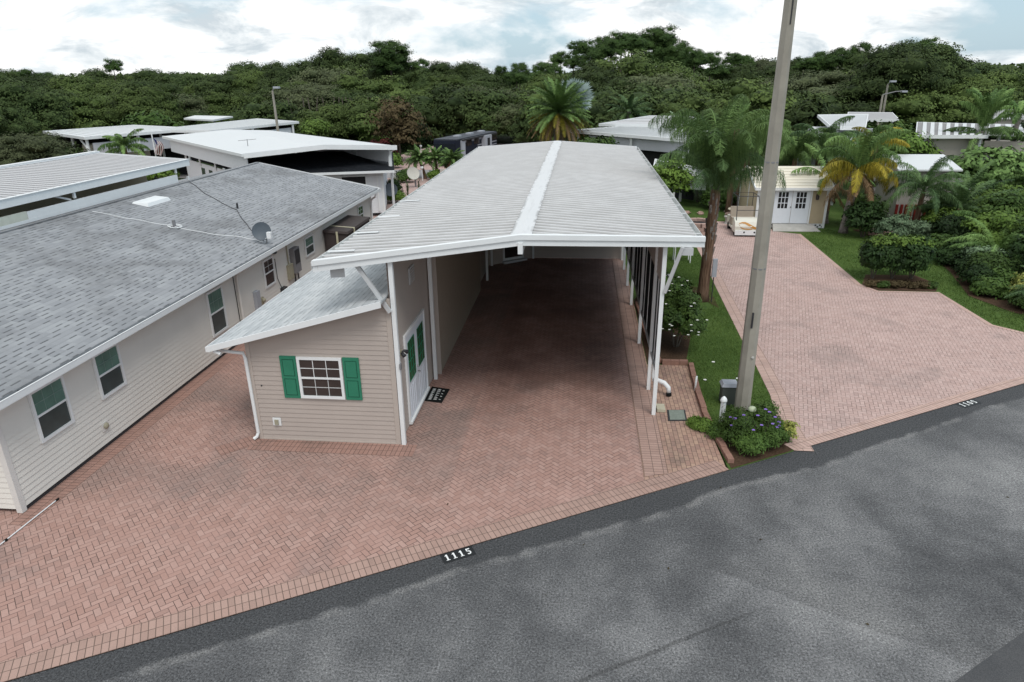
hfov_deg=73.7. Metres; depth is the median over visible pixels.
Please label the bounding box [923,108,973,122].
understorey tree
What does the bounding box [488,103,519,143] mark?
oak tree
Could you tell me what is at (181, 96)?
oak tree
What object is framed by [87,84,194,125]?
oak tree
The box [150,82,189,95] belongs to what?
oak tree
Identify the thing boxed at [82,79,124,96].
oak tree
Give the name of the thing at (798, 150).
palm tree
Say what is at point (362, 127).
understorey tree
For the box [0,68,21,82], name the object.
oak tree
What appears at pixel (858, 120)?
carport
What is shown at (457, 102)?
understorey tree
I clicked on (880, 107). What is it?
street lamp
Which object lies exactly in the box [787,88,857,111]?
understorey tree
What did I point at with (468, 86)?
oak tree
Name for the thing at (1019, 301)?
shrub
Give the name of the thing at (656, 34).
pine tree
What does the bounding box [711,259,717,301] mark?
bird box
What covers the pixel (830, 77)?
oak tree
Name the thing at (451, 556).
house number
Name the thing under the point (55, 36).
sky
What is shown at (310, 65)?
oak tree
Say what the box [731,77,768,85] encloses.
oak tree
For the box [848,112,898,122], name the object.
carport
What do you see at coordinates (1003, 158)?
shrub
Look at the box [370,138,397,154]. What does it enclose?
shrub
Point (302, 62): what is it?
oak tree
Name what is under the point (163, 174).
shrub
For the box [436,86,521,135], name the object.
understorey tree
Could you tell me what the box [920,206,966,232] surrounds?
shrub
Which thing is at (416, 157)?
palm tree
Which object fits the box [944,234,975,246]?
shrub
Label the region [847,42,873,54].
pine tree
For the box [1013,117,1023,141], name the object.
shrub
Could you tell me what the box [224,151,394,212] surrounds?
house
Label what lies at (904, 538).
road
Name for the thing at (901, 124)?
shrub
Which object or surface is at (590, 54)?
pine tree
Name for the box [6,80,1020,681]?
ground
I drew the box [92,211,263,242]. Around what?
cable
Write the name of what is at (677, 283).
shrub
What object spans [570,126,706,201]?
carport
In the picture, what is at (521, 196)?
carport
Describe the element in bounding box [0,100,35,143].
oak tree
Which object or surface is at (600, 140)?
shrub
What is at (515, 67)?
pine tree
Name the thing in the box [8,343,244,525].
house edge course
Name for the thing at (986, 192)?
shrub
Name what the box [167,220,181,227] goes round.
roof vent
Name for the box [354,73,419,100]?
oak tree
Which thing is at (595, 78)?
oak tree
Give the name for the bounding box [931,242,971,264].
shrub
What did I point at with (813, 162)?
carport
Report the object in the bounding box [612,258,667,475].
driveway border
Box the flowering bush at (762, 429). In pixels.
[685,400,793,455]
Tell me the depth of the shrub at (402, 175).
52.28 m
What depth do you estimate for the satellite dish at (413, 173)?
49.99 m
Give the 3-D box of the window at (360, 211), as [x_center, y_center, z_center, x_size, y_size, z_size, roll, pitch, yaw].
[-7.196,-6.031,32.501,0.045,0.850,0.800,1,21,5]
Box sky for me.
[0,0,1023,75]
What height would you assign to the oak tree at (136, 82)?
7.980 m
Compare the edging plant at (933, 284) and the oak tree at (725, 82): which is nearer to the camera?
the edging plant at (933, 284)
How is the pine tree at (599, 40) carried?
on the ground at (506, 138)
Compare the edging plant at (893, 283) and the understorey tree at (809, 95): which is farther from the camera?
the understorey tree at (809, 95)
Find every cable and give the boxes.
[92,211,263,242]
[190,182,263,240]
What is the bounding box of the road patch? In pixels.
[955,632,1023,681]
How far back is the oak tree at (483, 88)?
85.09 m
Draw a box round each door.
[406,327,419,417]
[414,314,426,400]
[460,141,465,156]
[502,246,526,263]
[772,191,792,222]
[789,191,810,222]
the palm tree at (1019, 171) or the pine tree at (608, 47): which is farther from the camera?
the pine tree at (608, 47)
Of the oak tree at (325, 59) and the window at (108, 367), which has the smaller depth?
the window at (108, 367)
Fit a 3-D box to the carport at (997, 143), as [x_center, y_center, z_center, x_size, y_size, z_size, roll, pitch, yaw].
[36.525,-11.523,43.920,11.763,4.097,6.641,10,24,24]
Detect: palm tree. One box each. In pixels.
[97,128,150,155]
[403,144,433,178]
[422,144,448,170]
[436,148,464,168]
[522,73,593,141]
[605,94,652,120]
[648,94,790,302]
[719,114,793,205]
[720,102,755,212]
[758,127,837,165]
[778,116,861,165]
[791,143,875,223]
[814,125,910,233]
[845,126,909,193]
[876,155,970,235]
[909,159,1022,212]
[942,86,1023,155]
[943,216,1023,273]
[950,210,1023,251]
[958,163,1021,191]
[988,99,1023,187]
[1002,164,1023,194]
[1005,265,1023,303]
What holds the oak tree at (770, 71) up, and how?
on the ground at (506, 138)
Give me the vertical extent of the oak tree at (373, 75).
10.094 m
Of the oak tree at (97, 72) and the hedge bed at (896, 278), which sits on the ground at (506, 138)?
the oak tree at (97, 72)
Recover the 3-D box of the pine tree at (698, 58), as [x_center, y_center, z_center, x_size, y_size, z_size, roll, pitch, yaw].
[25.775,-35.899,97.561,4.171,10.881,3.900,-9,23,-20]
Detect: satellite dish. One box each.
[252,222,272,242]
[386,183,397,203]
[407,167,419,186]
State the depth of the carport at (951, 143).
42.27 m
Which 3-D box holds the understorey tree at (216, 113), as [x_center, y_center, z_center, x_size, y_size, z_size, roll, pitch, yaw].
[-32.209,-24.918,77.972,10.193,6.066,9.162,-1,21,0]
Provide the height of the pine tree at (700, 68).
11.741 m
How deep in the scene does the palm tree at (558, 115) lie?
46.81 m
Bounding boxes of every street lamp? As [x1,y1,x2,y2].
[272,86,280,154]
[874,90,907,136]
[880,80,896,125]
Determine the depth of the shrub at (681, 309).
19.54 m
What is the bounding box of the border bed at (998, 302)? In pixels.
[852,229,1023,314]
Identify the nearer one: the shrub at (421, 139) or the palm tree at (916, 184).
the palm tree at (916, 184)
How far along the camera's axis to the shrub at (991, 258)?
25.93 m
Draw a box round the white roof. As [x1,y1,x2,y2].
[184,115,232,120]
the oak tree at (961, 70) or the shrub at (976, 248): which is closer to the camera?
the shrub at (976, 248)
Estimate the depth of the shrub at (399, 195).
43.83 m
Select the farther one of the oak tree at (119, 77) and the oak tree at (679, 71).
the oak tree at (119, 77)
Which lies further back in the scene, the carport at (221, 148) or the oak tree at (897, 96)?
the oak tree at (897, 96)
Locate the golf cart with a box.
[727,192,759,234]
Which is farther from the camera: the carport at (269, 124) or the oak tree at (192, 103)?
the oak tree at (192, 103)
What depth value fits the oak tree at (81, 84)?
99.96 m
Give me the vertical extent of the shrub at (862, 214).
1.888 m
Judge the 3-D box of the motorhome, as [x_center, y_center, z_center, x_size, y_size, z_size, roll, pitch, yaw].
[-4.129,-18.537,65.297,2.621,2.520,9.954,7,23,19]
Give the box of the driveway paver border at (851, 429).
[784,376,1023,449]
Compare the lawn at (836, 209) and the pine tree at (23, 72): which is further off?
the pine tree at (23, 72)
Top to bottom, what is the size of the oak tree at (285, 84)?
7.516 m
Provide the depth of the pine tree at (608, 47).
93.16 m
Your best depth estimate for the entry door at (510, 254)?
29.92 m
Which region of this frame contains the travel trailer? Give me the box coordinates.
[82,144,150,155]
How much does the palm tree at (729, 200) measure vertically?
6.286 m
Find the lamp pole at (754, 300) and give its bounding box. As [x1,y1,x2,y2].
[734,0,796,409]
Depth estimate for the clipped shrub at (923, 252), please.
25.98 m
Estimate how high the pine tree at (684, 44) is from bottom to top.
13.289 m
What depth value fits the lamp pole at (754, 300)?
14.69 m
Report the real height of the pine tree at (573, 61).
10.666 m
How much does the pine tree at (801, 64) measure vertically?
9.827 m
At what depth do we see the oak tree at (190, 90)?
100.80 m
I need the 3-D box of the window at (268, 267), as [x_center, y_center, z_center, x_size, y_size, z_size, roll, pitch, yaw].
[-8.195,-2.328,23.050,0.045,0.950,0.800,1,21,5]
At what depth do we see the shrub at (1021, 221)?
27.11 m
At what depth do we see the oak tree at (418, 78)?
94.72 m
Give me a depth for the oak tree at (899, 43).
100.44 m
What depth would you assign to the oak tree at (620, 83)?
74.50 m
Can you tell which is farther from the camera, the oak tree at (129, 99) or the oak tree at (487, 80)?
the oak tree at (487, 80)
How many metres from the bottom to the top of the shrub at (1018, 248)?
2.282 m
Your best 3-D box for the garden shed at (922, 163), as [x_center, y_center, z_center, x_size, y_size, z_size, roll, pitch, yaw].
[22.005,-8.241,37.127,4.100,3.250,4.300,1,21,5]
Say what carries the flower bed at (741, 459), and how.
on the lawn at (693, 207)
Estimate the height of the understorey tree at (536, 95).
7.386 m
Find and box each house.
[0,162,380,512]
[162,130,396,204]
[205,169,621,443]
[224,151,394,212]
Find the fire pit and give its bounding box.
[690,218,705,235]
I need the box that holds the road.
[8,384,1023,681]
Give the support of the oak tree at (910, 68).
on the ground at (506, 138)
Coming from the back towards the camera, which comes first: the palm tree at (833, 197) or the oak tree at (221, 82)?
the oak tree at (221, 82)
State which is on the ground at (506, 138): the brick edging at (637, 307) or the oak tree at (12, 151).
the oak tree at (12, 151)
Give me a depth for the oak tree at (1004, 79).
67.27 m
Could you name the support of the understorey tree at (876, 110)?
on the ground at (506, 138)
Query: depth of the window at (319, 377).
14.84 m
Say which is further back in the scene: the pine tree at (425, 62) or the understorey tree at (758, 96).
the pine tree at (425, 62)
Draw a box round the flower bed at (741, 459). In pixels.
[722,436,791,467]
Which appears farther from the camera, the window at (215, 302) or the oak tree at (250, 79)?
the oak tree at (250, 79)
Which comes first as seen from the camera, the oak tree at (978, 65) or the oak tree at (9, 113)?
the oak tree at (9, 113)
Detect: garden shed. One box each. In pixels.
[738,165,835,231]
[874,154,962,223]
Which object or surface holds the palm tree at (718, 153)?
on the planting bed at (668, 350)
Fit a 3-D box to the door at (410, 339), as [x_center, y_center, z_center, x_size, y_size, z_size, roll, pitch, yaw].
[-2.354,0.744,16.146,0.042,2.060,0.908,1,21,5]
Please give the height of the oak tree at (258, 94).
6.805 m
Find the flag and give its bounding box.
[151,132,162,156]
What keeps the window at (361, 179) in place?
in the house at (343, 165)
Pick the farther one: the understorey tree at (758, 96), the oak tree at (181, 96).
the oak tree at (181, 96)
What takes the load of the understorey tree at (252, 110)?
on the ground at (506, 138)
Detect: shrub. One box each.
[109,110,183,126]
[146,168,179,180]
[298,117,332,135]
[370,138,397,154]
[386,178,403,191]
[387,190,405,202]
[393,153,403,165]
[394,168,416,182]
[397,123,433,151]
[425,169,439,178]
[576,134,619,144]
[653,154,696,192]
[662,287,708,346]
[664,272,700,303]
[680,160,736,201]
[697,186,738,208]
[749,147,791,165]
[764,95,833,134]
[781,420,800,440]
[841,200,886,236]
[843,191,890,223]
[856,232,896,278]
[857,128,944,161]
[866,117,915,184]
[873,213,916,235]
[884,232,915,278]
[906,234,937,278]
[907,219,936,236]
[914,197,957,218]
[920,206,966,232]
[929,211,973,235]
[930,231,957,252]
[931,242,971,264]
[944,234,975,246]
[950,253,970,272]
[953,144,1023,185]
[954,262,996,283]
[960,207,1023,247]
[961,243,1012,259]
[961,249,1019,272]
[962,187,1018,213]
[967,189,1023,215]
[968,274,1011,299]
[988,264,1017,283]
[997,183,1023,197]
[1000,229,1023,264]
[1004,287,1023,308]
[1008,272,1023,291]
[1011,215,1023,233]
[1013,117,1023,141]
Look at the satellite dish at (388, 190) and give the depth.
43.50 m
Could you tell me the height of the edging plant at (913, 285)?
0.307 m
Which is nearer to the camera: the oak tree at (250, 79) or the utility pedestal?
the utility pedestal
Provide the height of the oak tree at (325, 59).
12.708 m
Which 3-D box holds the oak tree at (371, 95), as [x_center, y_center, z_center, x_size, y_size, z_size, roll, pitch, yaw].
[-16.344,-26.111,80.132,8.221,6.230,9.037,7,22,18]
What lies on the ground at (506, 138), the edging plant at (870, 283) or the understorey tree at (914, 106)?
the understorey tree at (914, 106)
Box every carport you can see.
[0,151,189,229]
[44,125,196,174]
[151,118,298,169]
[310,141,705,444]
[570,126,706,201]
[599,115,693,136]
[653,159,711,205]
[797,126,852,204]
[817,114,872,179]
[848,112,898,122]
[916,122,989,189]
[982,124,1023,181]
[991,109,1023,141]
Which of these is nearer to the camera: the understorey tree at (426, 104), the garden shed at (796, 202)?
the garden shed at (796, 202)
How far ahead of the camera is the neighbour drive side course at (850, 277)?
25.41 m
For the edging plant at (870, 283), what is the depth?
25.89 m
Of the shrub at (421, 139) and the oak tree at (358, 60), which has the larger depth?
the oak tree at (358, 60)
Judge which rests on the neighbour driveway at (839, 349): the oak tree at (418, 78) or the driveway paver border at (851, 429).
the driveway paver border at (851, 429)
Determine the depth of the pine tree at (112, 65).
110.17 m
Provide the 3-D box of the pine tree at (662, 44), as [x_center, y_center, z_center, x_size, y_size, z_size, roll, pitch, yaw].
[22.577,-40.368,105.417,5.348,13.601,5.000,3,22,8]
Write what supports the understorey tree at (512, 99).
on the ground at (506, 138)
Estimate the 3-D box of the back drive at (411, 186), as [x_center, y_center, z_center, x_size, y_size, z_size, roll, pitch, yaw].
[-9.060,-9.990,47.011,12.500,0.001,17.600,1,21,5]
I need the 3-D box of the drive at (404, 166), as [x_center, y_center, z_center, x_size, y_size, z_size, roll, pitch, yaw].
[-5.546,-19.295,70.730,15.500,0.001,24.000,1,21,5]
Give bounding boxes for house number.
[440,546,475,563]
[956,399,980,407]
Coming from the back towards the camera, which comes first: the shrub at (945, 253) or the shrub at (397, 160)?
the shrub at (397, 160)
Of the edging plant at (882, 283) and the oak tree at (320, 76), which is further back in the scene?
the oak tree at (320, 76)
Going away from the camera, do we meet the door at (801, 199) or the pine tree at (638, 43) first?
the door at (801, 199)
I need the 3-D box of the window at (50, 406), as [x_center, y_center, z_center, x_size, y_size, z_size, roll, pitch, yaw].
[-9.190,1.339,13.638,0.045,1.090,0.920,1,21,5]
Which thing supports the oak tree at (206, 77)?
on the ground at (506, 138)
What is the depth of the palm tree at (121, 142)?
49.57 m
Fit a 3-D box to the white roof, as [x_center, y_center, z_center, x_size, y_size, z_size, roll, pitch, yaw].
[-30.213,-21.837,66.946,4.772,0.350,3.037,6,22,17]
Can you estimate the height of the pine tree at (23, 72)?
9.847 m
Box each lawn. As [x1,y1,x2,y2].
[623,198,793,469]
[771,199,1023,331]
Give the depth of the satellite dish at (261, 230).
22.52 m
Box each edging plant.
[862,278,879,287]
[875,280,889,287]
[885,280,902,287]
[894,280,908,286]
[906,280,919,288]
[916,280,930,287]
[926,280,939,288]
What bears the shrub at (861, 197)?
on the lawn at (836, 209)
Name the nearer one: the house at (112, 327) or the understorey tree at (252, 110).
the house at (112, 327)
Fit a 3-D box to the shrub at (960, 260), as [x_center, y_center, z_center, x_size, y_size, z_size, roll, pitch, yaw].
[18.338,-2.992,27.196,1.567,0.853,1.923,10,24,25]
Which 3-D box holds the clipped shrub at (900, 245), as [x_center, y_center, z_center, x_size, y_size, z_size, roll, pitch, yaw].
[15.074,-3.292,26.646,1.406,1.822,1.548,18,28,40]
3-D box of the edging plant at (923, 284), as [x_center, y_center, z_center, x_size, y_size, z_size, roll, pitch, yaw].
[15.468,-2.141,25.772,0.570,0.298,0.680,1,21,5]
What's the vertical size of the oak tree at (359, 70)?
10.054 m
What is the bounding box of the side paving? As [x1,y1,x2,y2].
[612,262,726,493]
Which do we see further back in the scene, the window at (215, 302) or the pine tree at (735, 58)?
the pine tree at (735, 58)
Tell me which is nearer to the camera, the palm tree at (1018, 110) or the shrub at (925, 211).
the shrub at (925, 211)
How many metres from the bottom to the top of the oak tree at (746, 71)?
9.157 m
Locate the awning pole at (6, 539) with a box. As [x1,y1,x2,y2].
[0,498,59,544]
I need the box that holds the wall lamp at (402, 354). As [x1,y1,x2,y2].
[400,349,408,357]
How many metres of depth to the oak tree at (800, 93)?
70.71 m
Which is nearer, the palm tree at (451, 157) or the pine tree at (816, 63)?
the palm tree at (451, 157)
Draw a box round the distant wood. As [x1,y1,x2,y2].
[60,61,1023,88]
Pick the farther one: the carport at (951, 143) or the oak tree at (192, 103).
the oak tree at (192, 103)
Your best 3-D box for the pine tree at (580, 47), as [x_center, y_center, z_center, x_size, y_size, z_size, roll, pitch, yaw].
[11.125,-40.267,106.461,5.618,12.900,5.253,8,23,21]
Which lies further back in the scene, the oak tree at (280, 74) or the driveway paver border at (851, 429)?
the oak tree at (280, 74)
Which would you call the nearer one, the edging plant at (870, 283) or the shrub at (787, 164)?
the edging plant at (870, 283)
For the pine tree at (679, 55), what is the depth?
94.92 m
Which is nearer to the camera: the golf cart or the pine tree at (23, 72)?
the golf cart
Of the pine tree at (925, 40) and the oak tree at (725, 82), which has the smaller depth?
the oak tree at (725, 82)
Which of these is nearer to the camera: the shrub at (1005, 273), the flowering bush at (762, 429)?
the flowering bush at (762, 429)
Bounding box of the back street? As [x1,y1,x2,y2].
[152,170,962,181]
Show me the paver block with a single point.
(660, 407)
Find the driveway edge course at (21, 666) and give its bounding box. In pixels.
[0,460,728,681]
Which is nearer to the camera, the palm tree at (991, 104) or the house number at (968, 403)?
the house number at (968, 403)
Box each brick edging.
[635,301,661,362]
[662,359,687,364]
[688,362,733,463]
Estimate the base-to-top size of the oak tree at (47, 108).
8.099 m
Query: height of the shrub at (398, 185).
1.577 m
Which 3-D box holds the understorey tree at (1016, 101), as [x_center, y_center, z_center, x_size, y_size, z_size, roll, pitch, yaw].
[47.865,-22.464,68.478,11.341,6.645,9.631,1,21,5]
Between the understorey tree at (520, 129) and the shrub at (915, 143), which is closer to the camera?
the shrub at (915, 143)
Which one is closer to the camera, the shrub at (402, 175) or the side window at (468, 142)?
the shrub at (402, 175)
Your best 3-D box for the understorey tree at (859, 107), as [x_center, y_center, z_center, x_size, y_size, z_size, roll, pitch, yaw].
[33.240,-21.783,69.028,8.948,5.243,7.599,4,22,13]
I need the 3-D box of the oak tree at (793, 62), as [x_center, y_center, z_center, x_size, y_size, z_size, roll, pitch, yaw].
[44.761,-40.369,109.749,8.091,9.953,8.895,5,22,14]
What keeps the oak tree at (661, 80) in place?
on the ground at (506, 138)
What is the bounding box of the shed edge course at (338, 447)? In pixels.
[246,439,416,456]
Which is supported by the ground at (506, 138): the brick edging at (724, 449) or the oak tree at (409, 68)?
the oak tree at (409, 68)
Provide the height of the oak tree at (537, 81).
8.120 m
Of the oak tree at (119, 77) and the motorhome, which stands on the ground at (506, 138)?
the oak tree at (119, 77)
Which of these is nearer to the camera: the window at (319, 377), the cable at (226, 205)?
the window at (319, 377)
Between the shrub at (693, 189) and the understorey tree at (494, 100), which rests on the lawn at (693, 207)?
the shrub at (693, 189)
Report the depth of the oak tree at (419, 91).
86.86 m
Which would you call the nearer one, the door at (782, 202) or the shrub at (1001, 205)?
the shrub at (1001, 205)
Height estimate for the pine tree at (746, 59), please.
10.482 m
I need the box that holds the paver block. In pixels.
[656,404,665,411]
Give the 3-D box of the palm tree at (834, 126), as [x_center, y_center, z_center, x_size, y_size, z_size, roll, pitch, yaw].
[18.218,-10.565,40.472,5.129,5.330,5.247,1,21,5]
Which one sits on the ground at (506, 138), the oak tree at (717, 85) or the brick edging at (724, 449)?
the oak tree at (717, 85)
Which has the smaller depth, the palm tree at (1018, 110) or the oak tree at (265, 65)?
the palm tree at (1018, 110)
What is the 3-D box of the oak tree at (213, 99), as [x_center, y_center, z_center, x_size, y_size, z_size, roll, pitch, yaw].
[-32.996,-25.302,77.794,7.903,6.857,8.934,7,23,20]
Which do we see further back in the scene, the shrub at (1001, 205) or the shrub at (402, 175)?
the shrub at (402, 175)
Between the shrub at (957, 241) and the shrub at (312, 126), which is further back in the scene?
the shrub at (312, 126)
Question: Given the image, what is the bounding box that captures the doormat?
[424,387,449,402]
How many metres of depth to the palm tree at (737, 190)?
39.79 m
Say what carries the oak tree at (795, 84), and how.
on the ground at (506, 138)
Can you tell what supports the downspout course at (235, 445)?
on the driveway at (172, 511)
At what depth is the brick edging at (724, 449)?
16.50 m
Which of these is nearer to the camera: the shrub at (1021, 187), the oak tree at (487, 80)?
the shrub at (1021, 187)
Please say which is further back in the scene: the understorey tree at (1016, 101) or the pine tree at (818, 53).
the pine tree at (818, 53)
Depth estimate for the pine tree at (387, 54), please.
93.72 m
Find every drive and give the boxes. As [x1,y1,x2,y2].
[373,178,430,218]
[394,144,505,169]
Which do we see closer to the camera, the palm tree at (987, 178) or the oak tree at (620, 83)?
the palm tree at (987, 178)
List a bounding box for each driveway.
[0,257,644,681]
[713,221,1023,445]
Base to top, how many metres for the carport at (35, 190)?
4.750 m
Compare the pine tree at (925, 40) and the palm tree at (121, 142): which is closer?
the palm tree at (121, 142)
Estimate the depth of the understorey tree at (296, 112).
77.45 m
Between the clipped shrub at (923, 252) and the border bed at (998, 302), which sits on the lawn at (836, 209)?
the border bed at (998, 302)
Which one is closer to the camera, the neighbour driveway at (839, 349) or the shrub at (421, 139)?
the neighbour driveway at (839, 349)
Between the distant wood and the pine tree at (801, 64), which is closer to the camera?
the pine tree at (801, 64)
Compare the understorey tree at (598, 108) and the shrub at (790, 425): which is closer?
the shrub at (790, 425)
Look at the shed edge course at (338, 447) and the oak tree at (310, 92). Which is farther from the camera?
the oak tree at (310, 92)
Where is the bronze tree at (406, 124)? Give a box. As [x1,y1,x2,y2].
[364,96,432,155]
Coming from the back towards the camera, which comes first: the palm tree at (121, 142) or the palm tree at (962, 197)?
the palm tree at (121, 142)
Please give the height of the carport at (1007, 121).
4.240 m
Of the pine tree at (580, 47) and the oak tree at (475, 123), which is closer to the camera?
the oak tree at (475, 123)
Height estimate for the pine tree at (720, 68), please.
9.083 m
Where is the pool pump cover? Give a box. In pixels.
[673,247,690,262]
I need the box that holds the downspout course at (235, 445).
[215,435,264,454]
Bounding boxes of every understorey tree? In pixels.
[18,141,88,161]
[170,93,204,126]
[182,109,211,125]
[205,101,253,129]
[219,96,303,133]
[270,107,308,133]
[292,100,356,140]
[310,94,382,141]
[342,95,426,143]
[404,91,461,143]
[418,81,505,134]
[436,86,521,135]
[475,87,538,143]
[503,106,553,143]
[509,80,594,140]
[578,83,666,139]
[580,88,629,137]
[623,82,712,140]
[648,91,728,141]
[695,97,749,128]
[702,76,813,137]
[751,93,820,106]
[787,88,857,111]
[821,99,887,126]
[847,100,914,129]
[867,89,954,131]
[922,80,1007,140]
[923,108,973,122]
[947,82,1023,141]
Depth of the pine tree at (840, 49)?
104.36 m
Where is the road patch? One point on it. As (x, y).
(1005, 663)
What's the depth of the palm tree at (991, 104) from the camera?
41.67 m
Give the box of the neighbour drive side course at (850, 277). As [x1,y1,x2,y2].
[797,234,1023,333]
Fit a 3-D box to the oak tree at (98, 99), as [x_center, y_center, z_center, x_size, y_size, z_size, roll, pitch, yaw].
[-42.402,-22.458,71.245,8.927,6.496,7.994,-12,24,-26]
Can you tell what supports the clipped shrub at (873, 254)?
on the hedge bed at (896, 278)
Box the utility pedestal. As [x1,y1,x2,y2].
[719,379,736,404]
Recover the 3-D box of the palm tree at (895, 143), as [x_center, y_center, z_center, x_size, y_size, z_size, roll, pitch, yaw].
[20.715,-9.750,39.067,3.431,4.778,3.398,1,21,5]
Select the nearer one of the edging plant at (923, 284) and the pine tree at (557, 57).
the edging plant at (923, 284)
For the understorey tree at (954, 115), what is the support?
on the ground at (506, 138)
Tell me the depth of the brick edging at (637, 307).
22.09 m
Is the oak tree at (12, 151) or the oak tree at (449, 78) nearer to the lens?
the oak tree at (12, 151)
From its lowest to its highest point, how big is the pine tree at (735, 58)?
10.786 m
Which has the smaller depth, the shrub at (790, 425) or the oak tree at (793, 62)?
the shrub at (790, 425)
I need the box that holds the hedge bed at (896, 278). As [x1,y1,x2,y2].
[862,274,936,290]
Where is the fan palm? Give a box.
[561,78,594,141]
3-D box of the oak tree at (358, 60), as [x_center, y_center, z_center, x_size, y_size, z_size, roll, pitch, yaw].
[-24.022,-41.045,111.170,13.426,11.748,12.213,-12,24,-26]
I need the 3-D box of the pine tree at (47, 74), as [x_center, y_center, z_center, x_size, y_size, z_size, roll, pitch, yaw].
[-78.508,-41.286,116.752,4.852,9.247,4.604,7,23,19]
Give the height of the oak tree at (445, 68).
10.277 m
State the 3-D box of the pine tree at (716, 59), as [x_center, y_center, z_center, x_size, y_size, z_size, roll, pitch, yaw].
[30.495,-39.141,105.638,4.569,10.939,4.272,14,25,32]
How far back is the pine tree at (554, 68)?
97.18 m
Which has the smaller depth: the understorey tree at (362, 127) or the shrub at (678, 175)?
the shrub at (678, 175)
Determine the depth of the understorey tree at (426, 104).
79.34 m
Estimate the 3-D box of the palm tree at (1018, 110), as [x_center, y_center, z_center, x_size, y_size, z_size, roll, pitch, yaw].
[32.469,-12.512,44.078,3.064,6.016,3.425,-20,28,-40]
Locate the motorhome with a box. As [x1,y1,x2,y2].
[434,130,496,156]
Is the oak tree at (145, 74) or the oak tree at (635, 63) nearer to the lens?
the oak tree at (635, 63)
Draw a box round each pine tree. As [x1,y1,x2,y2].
[17,68,38,79]
[35,70,57,77]
[100,57,123,80]
[364,40,416,79]
[412,58,431,75]
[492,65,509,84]
[504,71,529,90]
[507,61,530,89]
[524,72,538,84]
[530,61,549,75]
[539,62,566,75]
[548,49,568,65]
[561,52,582,69]
[565,37,595,69]
[577,49,604,70]
[593,34,617,60]
[594,37,630,58]
[609,30,638,71]
[615,34,647,55]
[637,23,681,45]
[640,39,665,70]
[646,32,678,49]
[658,44,690,72]
[667,38,690,55]
[682,45,704,72]
[685,50,709,75]
[699,49,722,80]
[703,61,736,81]
[720,51,744,65]
[737,54,756,68]
[790,55,811,71]
[805,55,836,70]
[811,51,835,73]
[822,50,851,70]
[830,45,854,70]
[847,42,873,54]
[916,37,939,47]
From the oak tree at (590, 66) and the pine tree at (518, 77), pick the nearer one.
the oak tree at (590, 66)
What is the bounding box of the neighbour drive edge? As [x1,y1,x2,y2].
[697,247,813,450]
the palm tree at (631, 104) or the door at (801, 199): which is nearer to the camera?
the door at (801, 199)
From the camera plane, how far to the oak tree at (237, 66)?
110.90 m
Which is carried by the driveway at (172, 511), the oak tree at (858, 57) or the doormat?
the doormat
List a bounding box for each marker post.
[719,396,726,420]
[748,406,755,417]
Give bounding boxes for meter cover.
[667,410,686,420]
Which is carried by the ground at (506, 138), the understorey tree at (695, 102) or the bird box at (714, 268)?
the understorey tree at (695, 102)
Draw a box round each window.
[27,375,74,443]
[91,343,126,399]
[205,285,228,337]
[261,255,276,288]
[296,356,345,399]
[304,233,314,257]
[340,175,366,184]
[357,204,363,215]
[466,139,471,145]
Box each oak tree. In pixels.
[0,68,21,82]
[0,76,81,134]
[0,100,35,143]
[0,129,77,168]
[13,74,54,88]
[38,86,112,139]
[43,73,104,95]
[70,68,113,80]
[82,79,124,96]
[84,94,134,126]
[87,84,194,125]
[100,73,137,83]
[105,77,155,94]
[123,67,164,84]
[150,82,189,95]
[153,71,202,87]
[170,90,191,98]
[175,95,224,126]
[181,84,197,96]
[187,88,249,122]
[188,72,253,95]
[198,75,215,81]
[220,59,261,75]
[225,68,268,94]
[244,85,272,102]
[252,63,304,93]
[257,60,282,73]
[257,79,309,110]
[260,81,340,110]
[285,58,310,67]
[287,63,367,89]
[294,63,329,78]
[303,46,352,69]
[320,87,364,104]
[331,71,385,94]
[332,50,370,71]
[333,60,368,77]
[337,91,401,121]
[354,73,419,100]
[361,63,411,91]
[365,49,415,73]
[389,68,433,89]
[406,86,435,99]
[421,72,479,87]
[426,60,455,75]
[426,102,446,136]
[447,84,487,90]
[450,59,492,78]
[459,104,484,130]
[465,72,518,91]
[475,86,523,103]
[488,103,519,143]
[512,91,552,140]
[517,72,568,92]
[560,60,627,83]
[568,68,622,94]
[579,49,688,76]
[599,74,655,94]
[617,68,703,92]
[628,60,719,95]
[685,87,723,98]
[693,74,731,94]
[703,79,735,95]
[708,61,771,82]
[716,85,765,105]
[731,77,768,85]
[753,65,802,79]
[754,55,797,73]
[754,74,832,91]
[786,87,839,100]
[789,59,811,74]
[790,65,859,88]
[801,80,867,106]
[833,43,953,100]
[835,51,872,72]
[864,87,946,105]
[869,37,923,53]
[889,39,997,93]
[941,67,1023,107]
[960,56,1000,75]
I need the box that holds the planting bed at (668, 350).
[634,287,718,363]
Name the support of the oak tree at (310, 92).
on the ground at (506, 138)
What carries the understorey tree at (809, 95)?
on the ground at (506, 138)
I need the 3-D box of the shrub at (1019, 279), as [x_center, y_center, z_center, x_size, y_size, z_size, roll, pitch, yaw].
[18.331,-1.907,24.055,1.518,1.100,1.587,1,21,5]
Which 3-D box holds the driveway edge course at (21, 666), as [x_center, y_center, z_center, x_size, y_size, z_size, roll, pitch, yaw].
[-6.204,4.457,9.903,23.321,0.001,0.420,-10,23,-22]

